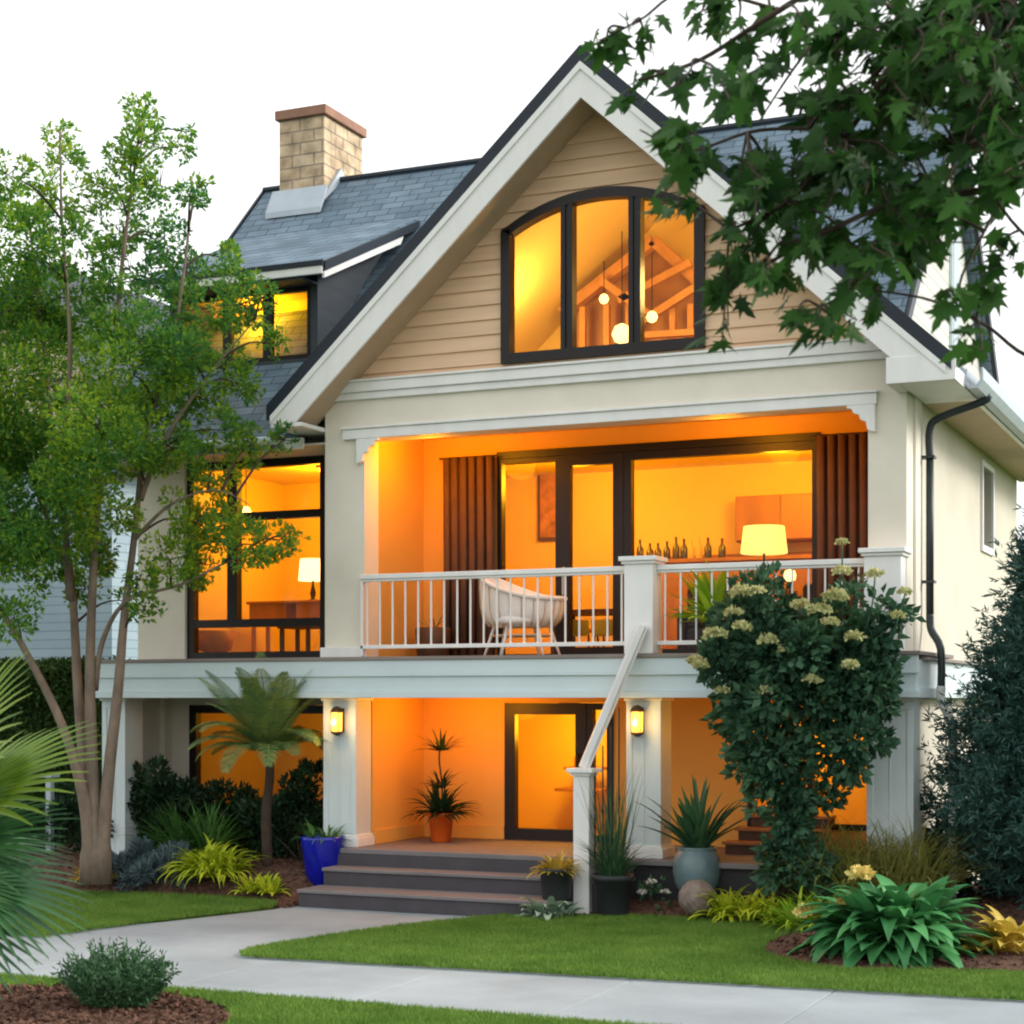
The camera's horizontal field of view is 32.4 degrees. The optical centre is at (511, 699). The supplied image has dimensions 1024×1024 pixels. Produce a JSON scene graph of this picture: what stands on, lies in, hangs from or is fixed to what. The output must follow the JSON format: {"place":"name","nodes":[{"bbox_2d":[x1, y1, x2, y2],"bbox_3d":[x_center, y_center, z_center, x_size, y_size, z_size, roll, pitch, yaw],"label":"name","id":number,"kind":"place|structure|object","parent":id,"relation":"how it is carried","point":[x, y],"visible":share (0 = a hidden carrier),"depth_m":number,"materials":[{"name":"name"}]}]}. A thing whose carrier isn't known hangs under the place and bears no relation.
{"place":"outdoors","nodes":[
{"label":"outdoors","id":0,"kind":"place"},
{"bbox_2d":[0,647,104,1000],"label":"fan palm","id":1,"kind":"object","parent":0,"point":[19,765],"visible":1,"depth_m":10.57,"materials":[{"name":"green plant"}]},
{"bbox_2d":[0,981,230,1023],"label":"bark mulch","id":2,"kind":"object","parent":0,"point":[68,1014],"visible":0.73,"depth_m":15.18,"materials":[{"name":"brown wood"}]},
{"bbox_2d":[50,936,180,1009],"bbox_3d":[-3.485,2.390,15.405,1.006,0.682,1.099,0,0,-37],"label":"rosemary shrub","id":3,"kind":"object","parent":2,"relation":"on","point":[121,980],"visible":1,"depth_m":15.21,"materials":[{"name":"green plant"}]},
{"bbox_2d":[2,885,277,937],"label":"lawn grass","id":4,"kind":"structure","parent":0,"point":[110,908],"depth_m":23.32,"materials":[{"name":"green plant"}]},
{"bbox_2d":[16,843,314,908],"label":"bark mulch","id":5,"kind":"object","parent":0,"point":[236,854],"visible":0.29,"depth_m":25.33,"materials":[{"name":"brown wood"}]},
{"bbox_2d":[2,778,81,851],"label":"dark shrub","id":6,"kind":"object","parent":5,"relation":"on","point":[66,798],"visible":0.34,"depth_m":27.21,"materials":[{"name":"green plant"}]},
{"bbox_2d":[41,774,59,851],"bbox_3d":[-7.140,1.870,27.201,0.220,1.460,0.220,0,0,24],"label":"garden post","id":7,"kind":"object","parent":5,"relation":"on","point":[49,795],"visible":0.46,"depth_m":27.16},
{"bbox_2d":[67,866,128,884],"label":"golden plant","id":8,"kind":"object","parent":5,"relation":"on","point":[113,877],"visible":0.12,"depth_m":25.57,"materials":[{"name":"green plant"}]},
{"bbox_2d":[0,90,311,884],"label":"garden tree","id":9,"kind":"object","parent":5,"relation":"on","point":[26,544],"visible":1,"depth_m":24.43,"materials":[{"name":"green plant"}]},
{"bbox_2d":[111,835,202,892],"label":"blue shrub","id":10,"kind":"object","parent":5,"relation":"on","point":[139,864],"visible":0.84,"depth_m":25.32,"materials":[{"name":"blue plant"}]},
{"bbox_2d":[111,753,206,852],"bbox_3d":[-5.582,1.644,27.063,2.074,1.697,1.166,0,0,11],"label":"dark shrub","id":11,"kind":"object","parent":5,"relation":"on","point":[168,786],"visible":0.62,"depth_m":26.67,"materials":[{"name":"green plant"}]},
{"bbox_2d":[120,796,258,854],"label":"spiky shrub","id":12,"kind":"object","parent":5,"relation":"on","point":[192,833],"visible":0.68,"depth_m":26.04,"materials":[{"name":"green plant"}]},
{"bbox_2d":[156,832,268,887],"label":"lime sedge","id":13,"kind":"object","parent":5,"relation":"on","point":[209,861],"visible":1,"depth_m":24.90,"materials":[{"name":"green plant"}]},
{"bbox_2d":[186,776,288,854],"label":"dark shrub","id":14,"kind":"object","parent":5,"relation":"on","point":[216,789],"visible":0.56,"depth_m":26.63,"materials":[{"name":"green plant"}]},
{"bbox_2d":[186,652,328,866],"bbox_3d":[-3.592,0.851,25.385,2.306,3.106,2.344,0,0,24],"label":"tree fern","id":15,"kind":"object","parent":5,"relation":"on","point":[269,730],"visible":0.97,"depth_m":25.03,"materials":[{"name":"green plant"}]},
{"bbox_2d":[227,872,291,895],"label":"golden plant","id":16,"kind":"object","parent":5,"relation":"on","point":[269,886],"visible":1,"depth_m":24.39,"materials":[{"name":"plant"}]},
{"bbox_2d":[235,757,322,859],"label":"dark shrub","id":17,"kind":"object","parent":5,"relation":"on","point":[296,805],"visible":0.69,"depth_m":25.91,"materials":[{"name":"green plant"}]},
{"bbox_2d":[290,818,353,885],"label":"potted plant","id":18,"kind":"object","parent":5,"relation":"on","point":[321,850],"visible":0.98,"depth_m":24.72,"materials":[{"name":"ceramic"}]},
{"bbox_2d":[96,906,477,943],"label":"entry path","id":19,"kind":"structure","parent":0,"point":[278,924],"depth_m":22.08,"materials":[{"name":"concrete"}]},
{"bbox_2d":[0,971,670,1023],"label":"lawn grass","id":20,"kind":"structure","parent":0,"point":[245,1007],"depth_m":15.45,"materials":[{"name":"green plant"}]},
{"bbox_2d":[0,929,1023,1023],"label":"pavement","id":21,"kind":"structure","parent":0,"point":[217,963],"depth_m":16.91,"materials":[{"name":"concrete"}]},
{"bbox_2d":[0,0,1023,594],"label":"sky","id":22,"kind":"structure","parent":0,"point":[429,82],"materials":[{"name":"white"}]},
{"bbox_2d":[239,912,1023,1000],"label":"lawn grass","id":23,"kind":"structure","parent":0,"point":[733,951],"depth_m":19.09,"materials":[{"name":"green plant"}]},
{"bbox_2d":[515,896,583,919],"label":"variegated hosta","id":24,"kind":"object","parent":23,"relation":"on","point":[557,908],"visible":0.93,"depth_m":22.31,"materials":[{"name":"green plant"}]},
{"bbox_2d":[754,885,838,933],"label":"fern plant","id":25,"kind":"object","parent":23,"relation":"on","point":[788,918],"visible":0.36,"depth_m":21.08,"materials":[{"name":"green plant"}]},
{"bbox_2d":[722,813,835,854],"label":"wooden steps","id":26,"kind":"structure","parent":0,"point":[748,837],"depth_m":23.90,"materials":[{"name":"brown wood"}]},
{"bbox_2d":[572,882,1023,927],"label":"bark mulch","id":27,"kind":"object","parent":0,"point":[975,896],"visible":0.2,"depth_m":21.97,"materials":[{"name":"brown wood"}]},
{"bbox_2d":[563,760,658,915],"bbox_3d":[1.254,1.745,22.597,1.323,2.050,1.275,0,0,-31],"label":"potted plant","id":28,"kind":"object","parent":27,"relation":"on","point":[612,879],"visible":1,"depth_m":22.50,"materials":[{"name":"green plant"}]},
{"bbox_2d":[631,874,672,912],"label":"white flower","id":29,"kind":"object","parent":27,"relation":"on","point":[644,889],"visible":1,"depth_m":22.66,"materials":[{"name":"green plant"}]},
{"bbox_2d":[634,775,755,890],"bbox_3d":[2.442,1.743,22.736,1.596,1.574,1.709,0,0,24],"label":"potted plant","id":30,"kind":"object","parent":27,"relation":"on","point":[696,857],"visible":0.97,"depth_m":22.53,"materials":[{"name":"green plant"}]},
{"bbox_2d":[678,880,715,914],"bbox_3d":[2.336,2.500,22.252,0.472,0.460,0.475,0,0,24],"label":"stone ball","id":31,"kind":"object","parent":27,"relation":"on","point":[691,902],"visible":0.88,"depth_m":22.08,"materials":[{"name":"beige stone"}]},
{"bbox_2d":[686,880,817,925],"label":"lime sedge","id":32,"kind":"object","parent":27,"relation":"on","point":[723,907],"visible":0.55,"depth_m":21.87,"materials":[{"name":"plant"}]},
{"bbox_2d":[685,538,926,904],"bbox_3d":[3.600,0.319,21.525,2.946,4.470,1.801,0,0,24],"label":"hydrangea bush","id":33,"kind":"object","parent":27,"relation":"on","point":[756,654],"visible":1,"depth_m":21.29,"materials":[{"name":"green plant"}]},
{"bbox_2d":[730,807,1015,903],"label":"ornamental grass","id":34,"kind":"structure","parent":27,"relation":"on","point":[898,869],"depth_m":21.24,"materials":[{"name":"green plant"}]},
{"bbox_2d":[917,476,1023,915],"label":"conifer","id":35,"kind":"object","parent":27,"relation":"on","point":[990,776],"visible":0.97,"depth_m":21.40,"materials":[{"name":"green plant"}]},
{"bbox_2d":[922,796,1020,898],"bbox_3d":[5.840,1.897,22.603,1.581,1.685,1.036,0,0,24],"label":"dark shrub","id":36,"kind":"object","parent":27,"relation":"on","point":[966,889],"visible":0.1,"depth_m":22.39,"materials":[{"name":"green plant"}]},
{"bbox_2d":[576,0,1023,367],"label":"maple tree","id":37,"kind":"object","parent":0,"point":[926,50],"visible":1,"depth_m":8.62,"materials":[{"name":"green plant"}]},
{"bbox_2d":[765,927,1023,971],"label":"bark mulch","id":38,"kind":"object","parent":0,"point":[976,964],"visible":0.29,"depth_m":18.70,"materials":[{"name":"brown wood"}]},
{"bbox_2d":[785,864,999,970],"bbox_3d":[4.135,2.354,18.981,2.297,1.172,2.333,0,0,24],"label":"hosta","id":39,"kind":"object","parent":38,"relation":"on","point":[875,924],"visible":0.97,"depth_m":18.55,"materials":[{"name":"green plant"}]},
{"bbox_2d":[956,904,1023,953],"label":"yellow hosta","id":40,"kind":"object","parent":38,"relation":"on","point":[1008,931],"visible":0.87,"depth_m":18.59,"materials":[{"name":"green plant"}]},
{"label":"ground","id":41,"kind":"structure","parent":0,"visible":0},
{"bbox_2d":[0,654,130,845],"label":"clipped hedge","id":42,"kind":"object","parent":41,"relation":"on","point":[35,715],"visible":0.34,"depth_m":31.57,"materials":[{"name":"green plant"}]},
{"bbox_2d":[0,258,169,659],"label":"neighbour house","id":43,"kind":"structure","parent":41,"relation":"on","point":[50,637],"depth_m":40.72,"materials":[{"name":"white"}]},
{"bbox_2d":[17,377,66,425],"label":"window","id":44,"kind":"structure","parent":43,"relation":"in","point":[59,379],"depth_m":40.59,"materials":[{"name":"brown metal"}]},
{"bbox_2d":[82,46,1023,915],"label":"house","id":45,"kind":"structure","parent":41,"relation":"on","point":[422,320],"depth_m":25.04,"materials":[{"name":"beige paint"}]},
{"bbox_2d":[199,630,237,651],"bbox_3d":[-4.784,-0.848,28.347,0.720,0.525,0.720,0,0,24],"label":"tub chair","id":46,"kind":"object","parent":45,"relation":"on","point":[216,640],"visible":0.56,"depth_m":28.09,"materials":[{"name":"brown leather"}]},
{"bbox_2d":[242,506,250,512],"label":"pendant lamp","id":47,"kind":"object","parent":45,"relation":"hanging from","point":[246,509],"visible":0.46,"depth_m":28.28,"materials":[{"name":"white"}]},
{"bbox_2d":[187,455,324,658],"bbox_3d":[-3.898,-2.150,26.999,2.500,3.060,0.150,0,0,24],"label":"window","id":48,"kind":"structure","parent":45,"relation":"in","point":[234,582],"depth_m":27.01,"materials":[{"name":"brown metal"}]},
{"bbox_2d":[189,705,323,811],"bbox_3d":[-3.877,0.915,27.443,2.660,1.670,0.140,0,0,24],"label":"window","id":49,"kind":"structure","parent":45,"relation":"in","point":[195,711],"depth_m":27.88,"materials":[{"name":"brown metal"}]},
{"bbox_2d":[246,600,319,651],"bbox_3d":[-3.576,-1.111,29.289,1.550,1.053,0.700,0,0,24],"label":"writing desk","id":50,"kind":"object","parent":45,"relation":"on","point":[284,609],"visible":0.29,"depth_m":29.10,"materials":[{"name":"brown wood"}]},
{"bbox_2d":[298,558,319,599],"bbox_3d":[-3.304,-1.989,29.224,0.490,0.700,0.490,0,0,24],"label":"table lamp","id":51,"kind":"object","parent":50,"relation":"on","point":[309,569],"visible":0.7,"depth_m":29.02,"materials":[{"name":"white fabric"}]},
{"bbox_2d":[277,626,319,650],"bbox_3d":[-3.192,-0.877,27.644,0.800,0.585,0.600,0,0,24],"label":"side table","id":52,"kind":"object","parent":45,"relation":"on","point":[297,629],"visible":0.34,"depth_m":27.53,"materials":[{"name":"brown wood"}]},
{"bbox_2d":[330,706,343,735],"bbox_3d":[-2.490,0.299,24.997,0.200,0.420,0.235,0,0,24],"label":"wall lamp","id":53,"kind":"object","parent":45,"relation":"attached to","point":[337,717],"visible":1,"depth_m":24.94,"materials":[{"name":"yellow glass"}]},
{"bbox_2d":[415,613,450,655],"bbox_3d":[-1.176,-0.951,26.207,0.540,0.689,0.540,0,0,24],"label":"balcony planter","id":54,"kind":"object","parent":45,"relation":"on","point":[424,635],"visible":0.73,"depth_m":25.99,"materials":[{"name":"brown wood"}]},
{"bbox_2d":[403,728,481,841],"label":"potted plant","id":55,"kind":"object","parent":45,"relation":"on","point":[441,814],"visible":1,"depth_m":25.81,"materials":[{"name":"green plant"}]},
{"bbox_2d":[439,454,497,655],"bbox_3d":[-0.662,-2.148,26.456,0.960,3.036,0.135,0,0,24],"label":"curtain","id":56,"kind":"object","parent":45,"relation":"hanging from","point":[469,519],"visible":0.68,"depth_m":26.44,"materials":[{"name":"brown fabric"}]},
{"bbox_2d":[479,578,567,654],"bbox_3d":[0.141,-1.213,24.806,1.333,1.226,0.974,0,0,24],"label":"lounge chair","id":57,"kind":"object","parent":45,"relation":"on","point":[517,606],"visible":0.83,"depth_m":24.48,"materials":[{"name":"white wood"}]},
{"bbox_2d":[497,456,559,654],"bbox_3d":[0.272,-2.113,26.279,1.009,2.995,0.140,0,0,24],"label":"window","id":58,"kind":"structure","parent":45,"relation":"in","point":[501,463],"depth_m":26.38,"materials":[{"name":"brown metal"}]},
{"bbox_2d":[504,703,585,841],"bbox_3d":[0.497,1.065,26.121,1.310,2.040,0.206,0,0,24],"label":"front door","id":59,"kind":"structure","parent":45,"relation":"in","point":[511,710],"depth_m":26.27,"materials":[{"name":"black wood"}]},
{"bbox_2d":[538,474,554,540],"bbox_3d":[0.718,-3.303,29.798,0.599,1.201,0.080,0,0,24],"label":"painting","id":60,"kind":"object","parent":45,"relation":"attached to","point":[546,507],"depth_m":29.81,"materials":[{"name":"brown wood"}]},
{"bbox_2d":[526,848,586,899],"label":"potted plant","id":61,"kind":"object","parent":45,"relation":"on","point":[556,875],"visible":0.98,"depth_m":22.52,"materials":[{"name":"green plant"}]},
{"bbox_2d":[554,757,606,791],"bbox_3d":[1.142,1.495,28.026,0.850,1.190,0.400,0,0,24],"label":"shelf unit","id":62,"kind":"object","parent":45,"relation":"in","point":[571,788],"visible":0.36,"depth_m":27.92,"materials":[{"name":"brown wood"}]},
{"bbox_2d":[551,609,612,653],"bbox_3d":[1.357,-0.995,27.166,1.383,0.770,1.000,0,0,24],"label":"dining table","id":63,"kind":"object","parent":45,"relation":"in","point":[588,612],"visible":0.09,"depth_m":26.86,"materials":[{"name":"brown wood"}]},
{"bbox_2d":[573,619,598,646],"bbox_3d":[1.032,-0.905,26.462,0.440,0.591,0.490,0,0,24],"label":"dining chair","id":64,"kind":"object","parent":45,"relation":"in","point":[585,629],"visible":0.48,"depth_m":26.20,"materials":[{"name":"yellow fabric"}]},
{"bbox_2d":[560,452,622,654],"bbox_3d":[1.169,-2.113,25.823,0.999,2.995,0.208,0,0,24],"label":"balcony door","id":65,"kind":"structure","parent":45,"relation":"in","point":[567,462],"depth_m":25.88,"materials":[{"name":"brown metal"}]},
{"bbox_2d":[586,703,613,841],"bbox_3d":[1.310,1.065,25.820,0.419,2.040,0.140,0,0,24],"label":"window","id":66,"kind":"structure","parent":45,"relation":"in","point":[591,708],"depth_m":25.71,"materials":[{"name":"brown metal"}]},
{"bbox_2d":[591,619,612,646],"bbox_3d":[1.471,-0.905,26.268,0.440,0.591,0.490,0,0,24],"label":"dining chair","id":67,"kind":"object","parent":45,"relation":"in","point":[599,627],"visible":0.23,"depth_m":26.07,"materials":[{"name":"yellow fabric"}]},
{"bbox_2d":[500,186,705,364],"bbox_3d":[1.206,-5.722,23.579,2.900,2.245,0.185,0,0,24],"label":"arched window","id":68,"kind":"structure","parent":45,"relation":"in","point":[566,205],"depth_m":23.63,"materials":[{"name":"brown metal"}]},
{"bbox_2d":[599,261,608,303],"bbox_3d":[1.363,-6.182,26.070,0.150,0.635,0.150,0,0,24],"label":"pendant lamp","id":69,"kind":"object","parent":45,"relation":"hanging from","point":[603,298],"visible":1,"depth_m":26.05,"materials":[{"name":"white glass"}]},
{"bbox_2d":[612,231,627,343],"bbox_3d":[1.596,-5.980,25.530,0.300,1.641,0.300,0,0,24],"label":"pendant lamp","id":70,"kind":"object","parent":45,"relation":"hanging from","point":[620,333],"visible":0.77,"depth_m":25.47,"materials":[{"name":"white glass"}]},
{"bbox_2d":[558,236,693,346],"bbox_3d":[2.069,-5.733,26.557,2.966,2.525,0.660,0,0,24],"label":"timber frame","id":71,"kind":"object","parent":45,"relation":"in","point":[673,294],"visible":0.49,"depth_m":26.74,"materials":[{"name":"brown wood"}]},
{"bbox_2d":[630,705,643,736],"bbox_3d":[1.646,0.277,23.172,0.200,0.420,0.235,0,0,24],"label":"wall lamp","id":72,"kind":"object","parent":45,"relation":"attached to","point":[637,720],"visible":1,"depth_m":23.11,"materials":[{"name":"yellow glass"}]},
{"bbox_2d":[646,252,657,322],"bbox_3d":[2.033,-5.988,25.556,0.170,1.024,0.170,0,0,24],"label":"pendant lamp","id":73,"kind":"object","parent":45,"relation":"hanging from","point":[651,316],"visible":1,"depth_m":25.55,"materials":[{"name":"white glass"}]},
{"bbox_2d":[663,558,738,634],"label":"strap plant","id":74,"kind":"object","parent":45,"relation":"on","point":[704,594],"visible":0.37,"depth_m":22.85,"materials":[{"name":"green plant"}]},
{"bbox_2d":[677,586,731,648],"bbox_3d":[3.011,-1.150,25.835,1.000,1.000,0.800,0,0,24],"label":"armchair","id":75,"kind":"object","parent":45,"relation":"on","point":[688,630],"visible":0.11,"depth_m":25.61,"materials":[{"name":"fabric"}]},
{"bbox_2d":[623,440,816,653],"bbox_3d":[2.979,-2.113,25.083,2.908,2.995,0.140,0,0,24],"label":"window","id":76,"kind":"structure","parent":45,"relation":"in","point":[629,458],"depth_m":25.19,"materials":[{"name":"brown metal"}]},
{"bbox_2d":[662,551,811,648],"bbox_3d":[3.520,-1.520,28.195,3.166,1.680,0.730,0,0,24],"label":"sideboard","id":77,"kind":"object","parent":45,"relation":"on","point":[673,585],"visible":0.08,"depth_m":28.16,"materials":[{"name":"brown wood"}]},
{"bbox_2d":[636,539,643,555],"bbox_3d":[2.087,-2.439,28.702,0.120,0.357,0.120,0,0,24],"label":"bottle","id":78,"kind":"object","parent":77,"relation":"on","point":[639,550],"visible":0.7,"depth_m":28.66,"materials":[{"name":"brown glass"}]},
{"bbox_2d":[646,543,653,555],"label":"bottle","id":79,"kind":"object","parent":77,"relation":"on","point":[649,551],"visible":0.61,"depth_m":28.59,"materials":[{"name":"glass"}]},
{"bbox_2d":[654,543,661,556],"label":"bottle","id":80,"kind":"object","parent":77,"relation":"on","point":[657,551],"visible":0.66,"depth_m":28.54,"materials":[{"name":"glass"}]},
{"bbox_2d":[663,541,670,558],"bbox_3d":[2.511,-2.415,28.515,0.120,0.309,0.120,0,0,24],"label":"bottle","id":81,"kind":"object","parent":77,"relation":"on","point":[666,552],"visible":0.75,"depth_m":28.47,"materials":[{"name":"brown glass"}]},
{"bbox_2d":[672,537,679,558],"bbox_3d":[2.651,-2.449,28.453,0.120,0.375,0.120,0,0,24],"label":"bottle","id":82,"kind":"object","parent":77,"relation":"on","point":[675,551],"visible":0.89,"depth_m":28.41,"materials":[{"name":"glass"}]},
{"bbox_2d":[680,539,686,558],"bbox_3d":[2.775,-2.431,28.398,0.120,0.340,0.120,0,0,24],"label":"bottle","id":83,"kind":"object","parent":77,"relation":"on","point":[683,551],"visible":0.93,"depth_m":28.35,"materials":[{"name":"glass"}]},
{"bbox_2d":[687,539,694,558],"bbox_3d":[2.883,-2.423,28.351,0.120,0.324,0.120,0,0,24],"label":"bottle","id":84,"kind":"object","parent":77,"relation":"on","point":[690,551],"visible":0.89,"depth_m":28.31,"materials":[{"name":"orange glass"}]},
{"bbox_2d":[695,537,702,557],"bbox_3d":[3.006,-2.442,28.296,0.120,0.362,0.120,0,0,24],"label":"bottle","id":85,"kind":"object","parent":77,"relation":"on","point":[698,550],"visible":0.89,"depth_m":28.25,"materials":[{"name":"orange glass"}]},
{"bbox_2d":[704,538,711,557],"bbox_3d":[3.144,-2.433,28.235,0.120,0.343,0.120,0,0,24],"label":"bottle","id":86,"kind":"object","parent":77,"relation":"on","point":[707,550],"visible":0.89,"depth_m":28.19,"materials":[{"name":"glass"}]},
{"bbox_2d":[718,538,725,557],"bbox_3d":[3.358,-2.422,28.141,0.120,0.322,0.120,0,0,24],"label":"bottle","id":87,"kind":"object","parent":77,"relation":"on","point":[721,550],"visible":0.89,"depth_m":28.10,"materials":[{"name":"glass"}]},
{"bbox_2d":[735,493,811,543],"bbox_3d":[4.330,-2.885,27.985,1.494,0.730,0.460,0,0,24],"label":"wall cabinet","id":88,"kind":"object","parent":45,"relation":"attached to","point":[792,513],"depth_m":27.79,"materials":[{"name":"brown wood"}]},
{"bbox_2d":[736,495,779,540],"bbox_3d":[3.906,-2.885,27.937,0.717,0.690,0.029,0,0,24],"label":"cabinet door","id":89,"kind":"structure","parent":88,"relation":"in","point":[758,510],"depth_m":27.93,"materials":[{"name":"brown wood"}]},
{"bbox_2d":[781,494,811,538],"bbox_3d":[4.580,-2.885,27.639,0.717,0.690,0.029,0,0,24],"label":"cabinet door","id":90,"kind":"structure","parent":88,"relation":"in","point":[796,510],"depth_m":27.66,"materials":[{"name":"brown wood"}]},
{"bbox_2d":[772,589,794,595],"bbox_3d":[3.710,-1.107,25.909,0.800,0.994,0.600,0,0,24],"label":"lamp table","id":91,"kind":"object","parent":45,"relation":"in","point":[787,592],"visible":0.02,"depth_m":25.59,"materials":[{"name":"brown wood"}]},
{"bbox_2d":[740,524,787,577],"bbox_3d":[3.710,-2.080,25.909,0.694,0.950,0.694,0,0,24],"label":"table lamp","id":92,"kind":"object","parent":91,"relation":"on","point":[765,539],"visible":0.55,"depth_m":25.64,"materials":[{"name":"yellow"}]},
{"bbox_2d":[784,569,795,595],"bbox_3d":[3.987,-1.241,25.240,0.240,1.263,0.234,0,0,24],"label":"globe lamp","id":93,"kind":"object","parent":45,"relation":"on","point":[787,575],"visible":0.42,"depth_m":25.18,"materials":[{"name":"white glass"}]},
{"bbox_2d":[794,584,811,635],"bbox_3d":[4.558,-1.150,25.152,0.950,1.000,0.800,0,0,24],"label":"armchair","id":94,"kind":"object","parent":45,"relation":"on","point":[805,591],"visible":0.04,"depth_m":24.89,"materials":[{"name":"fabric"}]},
{"bbox_2d":[747,714,866,830],"bbox_3d":[4.173,1.000,24.556,1.800,1.600,0.140,0,0,24],"label":"window","id":95,"kind":"structure","parent":45,"relation":"in","point":[855,826],"depth_m":24.35,"materials":[{"name":"brown metal"}]},
{"bbox_2d":[812,431,867,649],"bbox_3d":[4.667,-2.148,24.102,1.130,3.036,0.135,0,0,24],"label":"curtain","id":96,"kind":"object","parent":45,"relation":"hanging from","point":[842,485],"visible":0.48,"depth_m":24.14,"materials":[{"name":"brown fabric"}]},
{"bbox_2d":[949,227,959,350],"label":"window","id":97,"kind":"structure","parent":45,"relation":"in","point":[954,265],"depth_m":27.27,"materials":[{"name":"white paint"}]},
{"bbox_2d":[980,460,994,555],"bbox_3d":[7.469,-3.000,27.638,0.039,1.400,1.160,0,0,24],"label":"window","id":98,"kind":"structure","parent":45,"relation":"in","point":[990,551],"depth_m":27.45,"materials":[{"name":"white paint"}]}
]}

